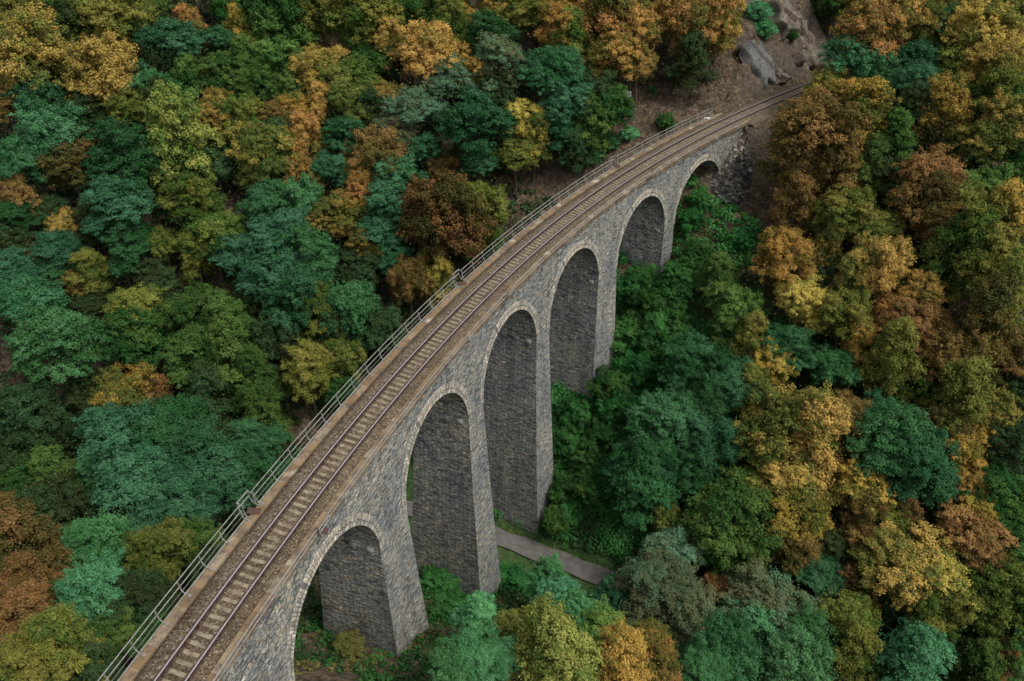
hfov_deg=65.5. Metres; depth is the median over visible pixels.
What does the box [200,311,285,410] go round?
slender tree
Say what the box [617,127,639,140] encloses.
shrub
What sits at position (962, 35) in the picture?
broadleaf tree
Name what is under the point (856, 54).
sapling
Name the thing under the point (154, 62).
sapling
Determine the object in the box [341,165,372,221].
sapling
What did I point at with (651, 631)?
broadleaf tree
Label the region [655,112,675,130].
shrub
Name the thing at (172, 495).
broadleaf tree
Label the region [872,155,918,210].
sapling
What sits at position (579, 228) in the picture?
stone parapet wall
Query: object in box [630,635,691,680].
broadleaf tree
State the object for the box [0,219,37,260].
broadleaf tree
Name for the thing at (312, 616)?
forest undergrowth
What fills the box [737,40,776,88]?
rock outcrop
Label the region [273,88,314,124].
sapling
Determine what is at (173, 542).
broadleaf tree
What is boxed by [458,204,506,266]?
sapling
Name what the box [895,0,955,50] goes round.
broadleaf tree
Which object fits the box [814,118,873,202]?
slender tree
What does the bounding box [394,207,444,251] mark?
sapling
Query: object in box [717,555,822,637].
broadleaf tree
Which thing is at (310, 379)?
broadleaf tree
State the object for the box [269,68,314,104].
broadleaf tree
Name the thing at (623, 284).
sapling
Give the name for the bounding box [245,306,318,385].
broadleaf tree
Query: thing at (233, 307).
slender tree
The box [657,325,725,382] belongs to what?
broadleaf tree
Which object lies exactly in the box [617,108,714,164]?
metal railing
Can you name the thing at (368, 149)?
broadleaf tree
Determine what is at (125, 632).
broadleaf tree
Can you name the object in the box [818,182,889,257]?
broadleaf tree
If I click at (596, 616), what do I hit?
broadleaf tree
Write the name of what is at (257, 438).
feathery tree
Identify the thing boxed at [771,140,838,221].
broadleaf tree
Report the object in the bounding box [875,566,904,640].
slender tree
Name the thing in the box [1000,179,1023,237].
broadleaf tree
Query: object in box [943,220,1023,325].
slender tree
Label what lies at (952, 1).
slender tree
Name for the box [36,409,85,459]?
broadleaf tree
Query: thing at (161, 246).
sapling
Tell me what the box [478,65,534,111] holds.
broadleaf tree
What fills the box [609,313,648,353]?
sapling
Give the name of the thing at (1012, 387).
broadleaf tree
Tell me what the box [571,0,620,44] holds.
broadleaf tree
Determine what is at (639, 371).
sapling
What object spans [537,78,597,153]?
feathery tree
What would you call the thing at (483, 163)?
sapling
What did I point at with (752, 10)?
shrub
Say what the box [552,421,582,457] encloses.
sapling
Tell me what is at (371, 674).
green weeds
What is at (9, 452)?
broadleaf tree
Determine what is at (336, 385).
sapling
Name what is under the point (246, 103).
sapling
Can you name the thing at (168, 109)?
slender tree
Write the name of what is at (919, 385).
broadleaf tree
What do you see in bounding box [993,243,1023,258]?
sapling
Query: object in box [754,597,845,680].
feathery tree
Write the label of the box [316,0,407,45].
broadleaf tree
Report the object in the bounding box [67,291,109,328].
sapling
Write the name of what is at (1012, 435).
broadleaf tree
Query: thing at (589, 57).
sapling
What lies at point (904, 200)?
broadleaf tree
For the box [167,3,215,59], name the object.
sapling
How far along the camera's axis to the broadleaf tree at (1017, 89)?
101.81 m
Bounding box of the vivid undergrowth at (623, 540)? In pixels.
[493,172,813,580]
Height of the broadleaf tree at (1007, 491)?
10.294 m
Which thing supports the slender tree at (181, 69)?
on the ground at (552, 180)
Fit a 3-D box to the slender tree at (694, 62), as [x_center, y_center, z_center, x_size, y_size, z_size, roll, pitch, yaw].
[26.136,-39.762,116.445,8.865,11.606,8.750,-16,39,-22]
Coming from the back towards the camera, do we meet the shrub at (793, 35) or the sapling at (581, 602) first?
the shrub at (793, 35)
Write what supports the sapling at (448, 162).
on the ground at (552, 180)
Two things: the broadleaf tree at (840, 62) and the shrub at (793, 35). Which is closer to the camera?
the broadleaf tree at (840, 62)
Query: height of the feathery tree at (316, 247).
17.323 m
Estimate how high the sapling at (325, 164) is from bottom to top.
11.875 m
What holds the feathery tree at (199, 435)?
on the ground at (552, 180)
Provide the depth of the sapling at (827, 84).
108.13 m
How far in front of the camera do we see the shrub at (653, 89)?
120.55 m
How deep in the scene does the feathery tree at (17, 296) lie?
99.48 m
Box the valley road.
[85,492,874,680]
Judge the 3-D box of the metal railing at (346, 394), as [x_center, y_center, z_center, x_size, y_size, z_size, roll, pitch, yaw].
[-11.091,2.346,63.155,1.244,1.378,29.928,14,38,18]
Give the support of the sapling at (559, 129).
on the ground at (552, 180)
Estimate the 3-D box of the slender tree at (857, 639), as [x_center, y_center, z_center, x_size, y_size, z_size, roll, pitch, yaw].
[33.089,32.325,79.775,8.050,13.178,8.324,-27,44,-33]
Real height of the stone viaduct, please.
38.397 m
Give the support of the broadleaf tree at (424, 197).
on the ground at (552, 180)
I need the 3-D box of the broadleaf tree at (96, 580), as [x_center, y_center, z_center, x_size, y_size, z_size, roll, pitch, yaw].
[-30.795,20.599,60.960,6.975,10.187,6.960,18,39,21]
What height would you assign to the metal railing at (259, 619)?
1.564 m
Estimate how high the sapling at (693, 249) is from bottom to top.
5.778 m
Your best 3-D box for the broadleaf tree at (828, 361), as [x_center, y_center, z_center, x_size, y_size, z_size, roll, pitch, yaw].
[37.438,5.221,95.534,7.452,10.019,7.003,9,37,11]
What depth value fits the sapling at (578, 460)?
98.09 m
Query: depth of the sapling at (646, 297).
104.02 m
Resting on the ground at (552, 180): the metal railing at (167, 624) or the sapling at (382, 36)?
the sapling at (382, 36)
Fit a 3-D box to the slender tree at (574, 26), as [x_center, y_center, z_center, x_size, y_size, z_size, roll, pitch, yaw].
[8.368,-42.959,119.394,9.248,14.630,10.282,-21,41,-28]
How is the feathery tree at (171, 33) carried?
on the ground at (552, 180)
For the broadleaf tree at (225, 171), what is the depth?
113.50 m
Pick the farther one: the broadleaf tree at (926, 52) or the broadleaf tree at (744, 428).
the broadleaf tree at (926, 52)
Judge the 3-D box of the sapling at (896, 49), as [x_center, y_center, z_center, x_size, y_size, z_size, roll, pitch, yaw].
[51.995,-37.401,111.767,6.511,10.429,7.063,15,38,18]
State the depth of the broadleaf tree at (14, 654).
46.82 m
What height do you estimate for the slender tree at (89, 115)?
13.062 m
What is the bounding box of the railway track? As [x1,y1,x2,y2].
[150,80,814,680]
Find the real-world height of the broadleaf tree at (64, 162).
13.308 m
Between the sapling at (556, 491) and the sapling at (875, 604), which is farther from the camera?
the sapling at (556, 491)
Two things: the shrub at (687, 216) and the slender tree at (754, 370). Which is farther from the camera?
the shrub at (687, 216)
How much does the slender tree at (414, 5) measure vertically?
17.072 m
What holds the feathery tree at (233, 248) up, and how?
on the ground at (552, 180)
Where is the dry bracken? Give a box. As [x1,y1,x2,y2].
[498,1,856,284]
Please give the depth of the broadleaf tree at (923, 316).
90.79 m
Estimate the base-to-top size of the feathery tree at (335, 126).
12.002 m
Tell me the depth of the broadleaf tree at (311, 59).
117.34 m
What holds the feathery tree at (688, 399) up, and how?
on the ground at (552, 180)
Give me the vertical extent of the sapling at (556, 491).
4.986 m
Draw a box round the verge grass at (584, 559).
[407,496,761,680]
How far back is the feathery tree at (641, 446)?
90.48 m
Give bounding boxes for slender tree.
[0,0,38,33]
[0,483,78,544]
[0,498,82,602]
[15,0,98,41]
[19,443,87,505]
[29,0,89,89]
[69,87,119,147]
[139,74,183,131]
[140,77,228,194]
[169,51,209,129]
[173,291,263,375]
[176,355,241,435]
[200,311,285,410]
[210,0,321,75]
[220,33,267,88]
[226,341,293,421]
[228,376,300,451]
[279,108,335,187]
[290,279,352,354]
[343,84,386,139]
[383,0,439,60]
[443,577,501,643]
[478,585,595,680]
[521,614,622,680]
[535,4,592,75]
[567,0,662,81]
[588,617,673,680]
[658,28,722,102]
[728,361,774,420]
[755,94,828,194]
[780,379,860,512]
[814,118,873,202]
[818,246,873,328]
[820,76,902,159]
[824,613,886,680]
[853,617,969,680]
[855,312,930,405]
[867,106,926,177]
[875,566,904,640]
[884,79,936,156]
[900,66,980,153]
[911,199,1001,296]
[911,352,1011,448]
[925,178,991,259]
[934,267,1023,390]
[939,0,985,5]
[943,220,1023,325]
[946,634,1017,680]
[951,64,1023,138]
[962,249,1023,331]
[976,592,1023,680]
[986,175,1023,248]
[989,136,1023,183]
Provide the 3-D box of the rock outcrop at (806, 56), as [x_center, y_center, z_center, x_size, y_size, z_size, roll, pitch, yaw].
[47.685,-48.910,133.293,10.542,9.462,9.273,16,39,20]
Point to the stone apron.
(732, 179)
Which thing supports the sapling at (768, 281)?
on the ground at (552, 180)
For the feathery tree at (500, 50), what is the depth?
115.76 m
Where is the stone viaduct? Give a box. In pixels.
[120,113,749,680]
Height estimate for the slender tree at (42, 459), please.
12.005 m
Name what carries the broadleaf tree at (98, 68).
on the ground at (552, 180)
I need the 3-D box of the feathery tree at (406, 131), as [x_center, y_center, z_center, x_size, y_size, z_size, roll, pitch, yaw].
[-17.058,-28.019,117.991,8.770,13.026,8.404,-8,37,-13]
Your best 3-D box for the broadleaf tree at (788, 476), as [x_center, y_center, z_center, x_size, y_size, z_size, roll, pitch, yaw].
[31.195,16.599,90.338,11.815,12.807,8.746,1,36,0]
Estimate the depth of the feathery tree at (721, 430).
90.39 m
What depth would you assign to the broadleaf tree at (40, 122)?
108.13 m
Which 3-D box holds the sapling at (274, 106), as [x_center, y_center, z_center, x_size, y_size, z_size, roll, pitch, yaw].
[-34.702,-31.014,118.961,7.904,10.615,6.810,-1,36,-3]
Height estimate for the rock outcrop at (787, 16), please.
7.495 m
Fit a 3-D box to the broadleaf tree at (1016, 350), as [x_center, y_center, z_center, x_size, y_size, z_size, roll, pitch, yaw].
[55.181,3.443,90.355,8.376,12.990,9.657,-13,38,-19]
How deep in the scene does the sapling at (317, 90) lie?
116.52 m
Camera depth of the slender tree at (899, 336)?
89.86 m
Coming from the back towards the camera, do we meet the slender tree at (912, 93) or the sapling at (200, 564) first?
the slender tree at (912, 93)
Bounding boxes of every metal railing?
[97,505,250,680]
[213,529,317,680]
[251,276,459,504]
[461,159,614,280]
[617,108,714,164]
[655,120,742,173]
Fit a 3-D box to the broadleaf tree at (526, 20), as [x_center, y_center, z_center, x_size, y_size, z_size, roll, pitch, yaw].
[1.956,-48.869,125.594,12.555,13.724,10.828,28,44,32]
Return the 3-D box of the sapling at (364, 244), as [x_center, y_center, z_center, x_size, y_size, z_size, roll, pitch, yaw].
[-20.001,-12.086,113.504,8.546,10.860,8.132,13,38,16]
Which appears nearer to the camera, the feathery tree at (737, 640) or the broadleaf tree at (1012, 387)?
the feathery tree at (737, 640)
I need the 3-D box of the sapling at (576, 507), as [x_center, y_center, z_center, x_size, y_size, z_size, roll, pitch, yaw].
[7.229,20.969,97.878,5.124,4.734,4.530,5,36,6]
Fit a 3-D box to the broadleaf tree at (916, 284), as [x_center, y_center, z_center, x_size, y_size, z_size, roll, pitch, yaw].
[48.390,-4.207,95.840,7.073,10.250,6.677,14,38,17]
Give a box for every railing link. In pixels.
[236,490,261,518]
[313,515,331,537]
[452,269,466,286]
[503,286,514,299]
[610,155,620,167]
[648,168,657,178]
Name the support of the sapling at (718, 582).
on the ground at (552, 180)
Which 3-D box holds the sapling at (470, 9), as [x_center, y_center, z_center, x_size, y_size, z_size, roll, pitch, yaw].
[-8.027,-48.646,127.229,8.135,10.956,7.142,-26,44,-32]
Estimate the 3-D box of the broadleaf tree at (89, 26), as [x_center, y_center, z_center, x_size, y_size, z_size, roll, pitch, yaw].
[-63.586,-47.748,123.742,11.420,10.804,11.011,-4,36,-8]
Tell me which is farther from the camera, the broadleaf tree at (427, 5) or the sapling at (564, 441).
the broadleaf tree at (427, 5)
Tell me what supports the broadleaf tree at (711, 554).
on the ground at (552, 180)
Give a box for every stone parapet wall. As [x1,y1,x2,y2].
[326,292,506,524]
[512,172,650,293]
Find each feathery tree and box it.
[0,118,68,200]
[0,198,44,240]
[0,244,52,289]
[0,262,73,361]
[0,294,124,389]
[26,219,93,266]
[73,452,125,512]
[76,106,168,222]
[77,164,170,258]
[86,408,177,513]
[95,214,162,270]
[123,7,213,72]
[123,391,223,453]
[149,412,245,485]
[169,0,209,12]
[204,232,271,275]
[224,413,298,472]
[233,446,285,508]
[235,178,303,238]
[235,204,339,273]
[256,113,311,156]
[257,260,344,340]
[265,214,345,291]
[319,111,374,157]
[353,211,415,281]
[354,172,422,242]
[368,154,430,203]
[370,111,420,152]
[379,73,449,166]
[410,50,482,119]
[417,633,477,680]
[427,84,520,181]
[451,621,509,680]
[465,28,529,94]
[478,628,527,680]
[516,43,596,98]
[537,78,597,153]
[593,437,656,518]
[601,418,690,492]
[602,455,680,534]
[612,546,701,633]
[623,387,700,475]
[648,386,727,448]
[666,440,725,502]
[673,642,735,680]
[674,412,755,472]
[677,602,772,680]
[686,366,738,420]
[731,595,799,676]
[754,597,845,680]
[755,317,816,384]
[792,550,849,600]
[845,392,950,477]
[846,50,900,93]
[884,56,939,134]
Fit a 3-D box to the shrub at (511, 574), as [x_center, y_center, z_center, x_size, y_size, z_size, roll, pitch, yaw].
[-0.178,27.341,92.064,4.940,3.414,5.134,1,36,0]
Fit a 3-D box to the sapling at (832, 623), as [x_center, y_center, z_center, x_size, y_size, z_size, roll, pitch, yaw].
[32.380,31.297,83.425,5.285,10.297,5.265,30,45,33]
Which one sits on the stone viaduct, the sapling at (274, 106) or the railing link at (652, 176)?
the railing link at (652, 176)
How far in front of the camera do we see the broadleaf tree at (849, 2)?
131.15 m
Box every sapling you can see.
[0,58,22,121]
[0,79,21,134]
[0,171,52,240]
[21,191,76,233]
[22,236,51,288]
[37,206,81,237]
[37,258,77,309]
[59,269,95,298]
[64,246,118,313]
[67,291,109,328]
[71,194,117,255]
[105,238,144,287]
[120,513,142,547]
[127,253,184,301]
[137,43,190,86]
[140,371,175,402]
[145,225,180,266]
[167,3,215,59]
[173,94,207,135]
[173,227,219,287]
[184,543,222,584]
[197,83,238,148]
[201,24,236,54]
[214,88,265,141]
[220,2,252,47]
[229,277,282,320]
[230,120,281,194]
[232,29,273,56]
[251,99,299,122]
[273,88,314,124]
[282,154,329,195]
[303,80,343,149]
[309,222,338,256]
[310,148,351,192]
[318,367,357,408]
[324,103,364,133]
[324,334,370,382]
[335,14,379,53]
[335,226,393,262]
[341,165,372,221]
[343,153,374,198]
[348,44,399,78]
[366,14,409,82]
[373,242,414,300]
[374,80,408,117]
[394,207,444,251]
[404,129,447,172]
[415,247,442,298]
[421,154,460,182]
[423,216,473,290]
[424,255,464,308]
[425,0,472,48]
[445,2,478,58]
[445,50,488,96]
[456,144,502,181]
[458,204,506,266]
[472,0,514,20]
[484,608,521,640]
[491,137,537,197]
[512,46,546,101]
[517,108,555,182]
[530,570,581,611]
[541,503,572,539]
[545,116,579,174]
[546,465,583,503]
[551,493,587,527]
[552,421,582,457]
[554,393,593,433]
[557,126,596,178]
[562,444,608,472]
[562,588,608,629]
[570,90,614,158]
[571,466,613,514]
[579,414,626,455]
[580,42,617,79]
[586,363,631,405]
[589,390,642,428]
[590,571,638,620]
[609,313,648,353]
[610,344,658,389]
[616,270,647,304]
[617,48,658,107]
[622,273,674,334]
[629,262,664,292]
[629,311,673,374]
[648,276,698,317]
[648,502,684,532]
[652,353,703,397]
[655,304,692,346]
[660,258,698,294]
[676,235,716,269]
[690,250,746,295]
[694,569,733,610]
[700,273,751,314]
[706,310,745,349]
[713,0,746,63]
[724,309,774,366]
[737,396,781,417]
[759,247,807,316]
[760,172,818,240]
[784,297,828,334]
[800,71,839,98]
[803,196,860,242]
[807,62,852,93]
[808,226,847,267]
[811,0,856,40]
[812,256,842,292]
[812,516,861,567]
[825,612,838,638]
[826,132,892,197]
[829,421,870,473]
[832,77,878,106]
[835,317,879,387]
[836,33,885,73]
[836,558,883,603]
[838,517,867,563]
[853,656,894,680]
[857,593,882,619]
[870,289,918,326]
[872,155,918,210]
[875,234,917,268]
[885,38,911,66]
[888,496,930,562]
[915,479,959,518]
[918,246,961,295]
[923,1,968,60]
[926,62,970,98]
[933,138,985,170]
[953,464,993,504]
[973,634,1021,680]
[981,383,1023,438]
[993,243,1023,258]
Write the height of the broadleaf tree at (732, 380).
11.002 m
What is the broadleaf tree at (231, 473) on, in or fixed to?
on the ground at (552, 180)
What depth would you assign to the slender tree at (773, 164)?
105.42 m
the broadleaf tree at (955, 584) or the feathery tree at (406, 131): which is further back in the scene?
the feathery tree at (406, 131)
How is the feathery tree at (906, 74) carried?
on the ground at (552, 180)
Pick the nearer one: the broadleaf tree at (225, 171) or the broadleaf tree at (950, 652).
the broadleaf tree at (950, 652)
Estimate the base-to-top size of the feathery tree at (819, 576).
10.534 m
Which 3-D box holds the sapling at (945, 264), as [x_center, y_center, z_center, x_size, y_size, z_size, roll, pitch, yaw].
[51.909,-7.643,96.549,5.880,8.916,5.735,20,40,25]
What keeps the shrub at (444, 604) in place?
on the ground at (552, 180)
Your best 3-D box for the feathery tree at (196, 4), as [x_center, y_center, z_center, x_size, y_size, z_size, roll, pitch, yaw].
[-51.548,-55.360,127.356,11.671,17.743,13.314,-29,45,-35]
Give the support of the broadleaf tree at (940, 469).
on the ground at (552, 180)
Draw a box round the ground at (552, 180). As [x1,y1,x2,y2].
[0,0,1023,680]
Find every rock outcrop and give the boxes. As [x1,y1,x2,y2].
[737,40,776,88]
[764,0,801,40]
[775,68,791,84]
[783,19,825,72]
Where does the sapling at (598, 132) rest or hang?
on the ground at (552, 180)
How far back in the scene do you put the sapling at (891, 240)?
96.34 m
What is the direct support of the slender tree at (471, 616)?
on the ground at (552, 180)
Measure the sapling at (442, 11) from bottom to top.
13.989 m
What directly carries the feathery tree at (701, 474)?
on the ground at (552, 180)
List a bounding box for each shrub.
[330,624,366,662]
[420,564,461,593]
[427,584,467,629]
[498,561,527,593]
[584,143,608,164]
[600,132,622,149]
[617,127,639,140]
[648,86,657,94]
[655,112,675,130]
[675,206,708,232]
[686,188,711,208]
[725,226,754,252]
[740,0,774,24]
[754,18,779,40]
[785,30,798,41]
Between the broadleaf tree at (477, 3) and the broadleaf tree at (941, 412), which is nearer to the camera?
the broadleaf tree at (941, 412)
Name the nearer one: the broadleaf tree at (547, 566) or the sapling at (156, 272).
the broadleaf tree at (547, 566)
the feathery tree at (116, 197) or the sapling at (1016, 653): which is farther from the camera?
the feathery tree at (116, 197)
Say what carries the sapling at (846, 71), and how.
on the ground at (552, 180)
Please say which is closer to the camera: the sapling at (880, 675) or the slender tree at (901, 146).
the sapling at (880, 675)
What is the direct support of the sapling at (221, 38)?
on the ground at (552, 180)
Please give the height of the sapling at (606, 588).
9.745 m
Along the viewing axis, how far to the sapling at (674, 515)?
90.79 m
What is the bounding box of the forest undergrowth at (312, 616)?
[0,0,1023,680]
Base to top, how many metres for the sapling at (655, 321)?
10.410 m
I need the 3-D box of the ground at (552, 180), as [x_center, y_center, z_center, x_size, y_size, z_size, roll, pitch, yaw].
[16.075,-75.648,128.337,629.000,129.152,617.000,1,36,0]
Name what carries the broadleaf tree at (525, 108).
on the ground at (552, 180)
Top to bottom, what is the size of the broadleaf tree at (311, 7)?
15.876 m
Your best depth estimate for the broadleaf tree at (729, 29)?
115.47 m
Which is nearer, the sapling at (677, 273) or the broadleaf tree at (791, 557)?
the broadleaf tree at (791, 557)
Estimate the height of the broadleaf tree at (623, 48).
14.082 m
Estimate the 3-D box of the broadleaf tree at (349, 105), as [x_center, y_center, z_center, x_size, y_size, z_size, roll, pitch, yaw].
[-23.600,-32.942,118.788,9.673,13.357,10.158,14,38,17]
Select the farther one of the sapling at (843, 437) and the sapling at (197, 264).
the sapling at (197, 264)
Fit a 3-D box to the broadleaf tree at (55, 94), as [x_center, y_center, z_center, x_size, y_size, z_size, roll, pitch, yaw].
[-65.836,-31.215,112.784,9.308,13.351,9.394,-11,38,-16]
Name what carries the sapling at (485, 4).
on the ground at (552, 180)
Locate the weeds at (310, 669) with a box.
[294,196,732,680]
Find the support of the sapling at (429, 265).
on the ground at (552, 180)
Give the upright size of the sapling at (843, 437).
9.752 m
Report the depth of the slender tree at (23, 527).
67.02 m
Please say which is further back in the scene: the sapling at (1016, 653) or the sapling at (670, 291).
the sapling at (670, 291)
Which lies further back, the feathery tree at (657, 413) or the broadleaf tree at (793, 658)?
the feathery tree at (657, 413)
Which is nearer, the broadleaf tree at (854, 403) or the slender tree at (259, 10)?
the broadleaf tree at (854, 403)
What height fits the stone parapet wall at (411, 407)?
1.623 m
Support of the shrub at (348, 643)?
on the ground at (552, 180)
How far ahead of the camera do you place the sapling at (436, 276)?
108.60 m
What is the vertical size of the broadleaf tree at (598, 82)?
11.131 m
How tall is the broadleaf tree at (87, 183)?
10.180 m
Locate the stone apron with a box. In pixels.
[709,127,751,206]
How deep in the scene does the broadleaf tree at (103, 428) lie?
94.43 m
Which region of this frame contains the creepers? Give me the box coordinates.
[549,179,828,573]
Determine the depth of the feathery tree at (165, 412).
96.11 m
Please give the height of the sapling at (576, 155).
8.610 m
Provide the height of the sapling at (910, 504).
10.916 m
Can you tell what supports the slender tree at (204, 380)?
on the ground at (552, 180)
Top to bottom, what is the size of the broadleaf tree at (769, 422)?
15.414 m
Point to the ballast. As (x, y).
(202, 672)
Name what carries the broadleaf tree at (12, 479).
on the ground at (552, 180)
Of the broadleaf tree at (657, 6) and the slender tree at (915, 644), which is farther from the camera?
the broadleaf tree at (657, 6)
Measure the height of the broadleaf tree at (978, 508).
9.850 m
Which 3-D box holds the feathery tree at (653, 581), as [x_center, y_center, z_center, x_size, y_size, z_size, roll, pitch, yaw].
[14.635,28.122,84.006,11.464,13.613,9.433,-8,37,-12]
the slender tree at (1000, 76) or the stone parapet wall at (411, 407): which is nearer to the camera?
the stone parapet wall at (411, 407)
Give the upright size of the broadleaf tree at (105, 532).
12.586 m
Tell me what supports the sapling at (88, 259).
on the ground at (552, 180)
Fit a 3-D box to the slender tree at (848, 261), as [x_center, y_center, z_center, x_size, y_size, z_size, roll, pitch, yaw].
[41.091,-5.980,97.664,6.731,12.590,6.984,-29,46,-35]
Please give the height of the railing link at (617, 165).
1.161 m
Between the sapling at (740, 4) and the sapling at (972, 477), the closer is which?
the sapling at (972, 477)
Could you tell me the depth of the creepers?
105.81 m
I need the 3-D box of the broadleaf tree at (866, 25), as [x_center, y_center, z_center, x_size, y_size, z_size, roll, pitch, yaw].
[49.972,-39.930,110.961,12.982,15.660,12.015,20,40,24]
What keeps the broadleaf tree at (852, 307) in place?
on the ground at (552, 180)
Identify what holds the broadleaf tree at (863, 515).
on the ground at (552, 180)
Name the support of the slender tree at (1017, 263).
on the ground at (552, 180)
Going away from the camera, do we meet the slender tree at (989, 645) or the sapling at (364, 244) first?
the slender tree at (989, 645)
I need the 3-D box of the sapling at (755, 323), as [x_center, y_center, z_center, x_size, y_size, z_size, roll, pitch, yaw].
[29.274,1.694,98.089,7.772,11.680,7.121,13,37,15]
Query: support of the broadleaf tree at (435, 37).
on the ground at (552, 180)
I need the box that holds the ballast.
[134,78,812,680]
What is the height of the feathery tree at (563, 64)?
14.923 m
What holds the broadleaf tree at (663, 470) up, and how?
on the ground at (552, 180)
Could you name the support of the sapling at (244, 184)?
on the ground at (552, 180)
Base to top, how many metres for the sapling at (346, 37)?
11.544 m
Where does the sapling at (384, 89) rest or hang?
on the ground at (552, 180)
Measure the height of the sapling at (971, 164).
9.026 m
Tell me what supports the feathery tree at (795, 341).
on the ground at (552, 180)
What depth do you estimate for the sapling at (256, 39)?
120.54 m
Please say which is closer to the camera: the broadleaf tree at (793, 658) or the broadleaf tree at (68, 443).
the broadleaf tree at (793, 658)
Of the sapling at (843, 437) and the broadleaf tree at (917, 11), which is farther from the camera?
the broadleaf tree at (917, 11)
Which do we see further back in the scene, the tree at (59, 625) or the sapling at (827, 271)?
the sapling at (827, 271)
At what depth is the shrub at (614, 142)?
116.67 m
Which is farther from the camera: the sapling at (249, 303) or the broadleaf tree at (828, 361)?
the sapling at (249, 303)
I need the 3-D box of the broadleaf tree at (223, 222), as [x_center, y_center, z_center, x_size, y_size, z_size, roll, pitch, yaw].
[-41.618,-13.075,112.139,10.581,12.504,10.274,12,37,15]
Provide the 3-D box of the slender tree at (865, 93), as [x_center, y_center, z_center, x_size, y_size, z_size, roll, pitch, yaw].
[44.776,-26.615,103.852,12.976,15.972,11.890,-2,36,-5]
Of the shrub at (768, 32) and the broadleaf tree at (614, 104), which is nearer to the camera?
the broadleaf tree at (614, 104)
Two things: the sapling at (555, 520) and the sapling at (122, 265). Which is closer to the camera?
the sapling at (555, 520)
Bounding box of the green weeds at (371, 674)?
[294,574,533,680]
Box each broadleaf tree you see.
[0,0,77,111]
[0,73,71,127]
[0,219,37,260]
[0,376,79,459]
[0,414,44,476]
[0,447,48,499]
[0,483,35,536]
[0,536,87,604]
[0,576,67,669]
[0,612,65,680]
[6,96,92,186]
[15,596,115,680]
[31,137,100,200]
[32,469,102,525]
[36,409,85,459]
[46,544,136,627]
[51,505,136,568]
[52,13,162,116]
[57,370,104,415]
[64,389,161,499]
[67,166,120,213]
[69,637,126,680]
[71,6,107,35]
[76,0,157,49]
[83,361,171,410]
[88,600,152,665]
[91,295,175,380]
[95,563,186,630]
[97,281,171,353]
[102,86,155,155]
[116,514,201,602]
[117,465,226,546]
[118,0,176,52]
[120,0,183,10]
[121,609,167,659]
[124,62,183,115]
[148,170,232,258]
[152,278,229,343]
[153,441,256,538]
[154,318,223,392]
[169,204,246,282]
[169,513,233,589]
[182,139,241,201]
[188,48,259,96]
[199,0,282,34]
[206,108,305,184]
[224,246,299,307]
[227,51,283,109]
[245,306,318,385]
[250,28,308,71]
[264,168,330,232]
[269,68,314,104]
[271,336,342,415]
[276,42,350,90]
[283,0,348,47]
[304,188,369,259]
[314,50,382,110]
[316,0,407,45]
[318,275,381,338]
[325,75,384,124]
[330,244,384,291]
[337,117,416,213]
[348,301,409,363]
[384,15,471,115]
[385,153,499,272]
[385,252,436,323]
[400,0,448,19]
[455,176,512,259]
[460,8,523,61]
[471,0,520,41]
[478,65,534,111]
[487,0,548,51]
[499,96,550,167]
[520,551,580,605]
[528,0,592,48]
[532,0,581,28]
[568,68,624,130]
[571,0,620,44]
[573,593,644,677]
[588,82,635,131]
[589,20,645,80]
[608,440,681,483]
[609,3,669,90]
[629,614,681,667]
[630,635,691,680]
[633,523,705,577]
[647,0,692,64]
[652,577,729,655]
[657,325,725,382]
[660,0,741,87]
[676,460,788,557]
[677,488,762,581]
[686,338,747,379]
[692,1,748,82]
[700,516,778,580]
[704,356,765,419]
[706,275,771,346]
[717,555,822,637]
[722,406,788,472]
[734,373,842,468]
[735,461,790,506]
[741,336,799,387]
[748,224,817,309]
[749,440,838,498]
[759,623,841,680]
[760,484,844,550]
[764,84,875,204]
[767,516,826,585]
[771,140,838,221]
[772,273,829,329]
[804,342,863,391]
[813,584,886,654]
[814,284,883,347]
[815,33,882,80]
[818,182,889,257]
[822,0,864,33]
[828,0,932,64]
[831,455,898,527]
[832,387,876,437]
[833,478,899,536]
[837,226,916,304]
[838,498,976,610]
[842,206,909,248]
[852,386,901,436]
[855,491,915,540]
[859,0,945,39]
[867,403,986,508]
[874,296,967,356]
[881,159,971,251]
[882,356,938,406]
[886,38,948,100]
[888,611,961,676]
[890,142,973,231]
[892,266,950,307]
[892,609,972,660]
[893,543,979,614]
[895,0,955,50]
[895,571,992,656]
[908,196,970,259]
[913,319,990,407]
[922,394,990,443]
[930,496,1019,573]
[936,42,983,84]
[939,625,984,672]
[940,0,1023,62]
[940,423,1014,475]
[946,119,1012,168]
[951,487,1009,556]
[955,163,1020,222]
[956,29,1023,123]
[957,0,1023,38]
[958,461,1023,536]
[964,319,1023,393]
[964,550,1023,650]
[966,87,1023,169]
[978,408,1023,475]
[987,517,1023,560]
[989,71,1023,110]
[992,353,1023,409]
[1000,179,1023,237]
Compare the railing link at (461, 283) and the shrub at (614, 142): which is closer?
the railing link at (461, 283)
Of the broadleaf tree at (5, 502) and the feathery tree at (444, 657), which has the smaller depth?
the feathery tree at (444, 657)
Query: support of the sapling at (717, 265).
on the ground at (552, 180)
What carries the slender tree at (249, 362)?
on the ground at (552, 180)
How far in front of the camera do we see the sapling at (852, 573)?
83.10 m
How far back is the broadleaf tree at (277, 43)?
119.24 m
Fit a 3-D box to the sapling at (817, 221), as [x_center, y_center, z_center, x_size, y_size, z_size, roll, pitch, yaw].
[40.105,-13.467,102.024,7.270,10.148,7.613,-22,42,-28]

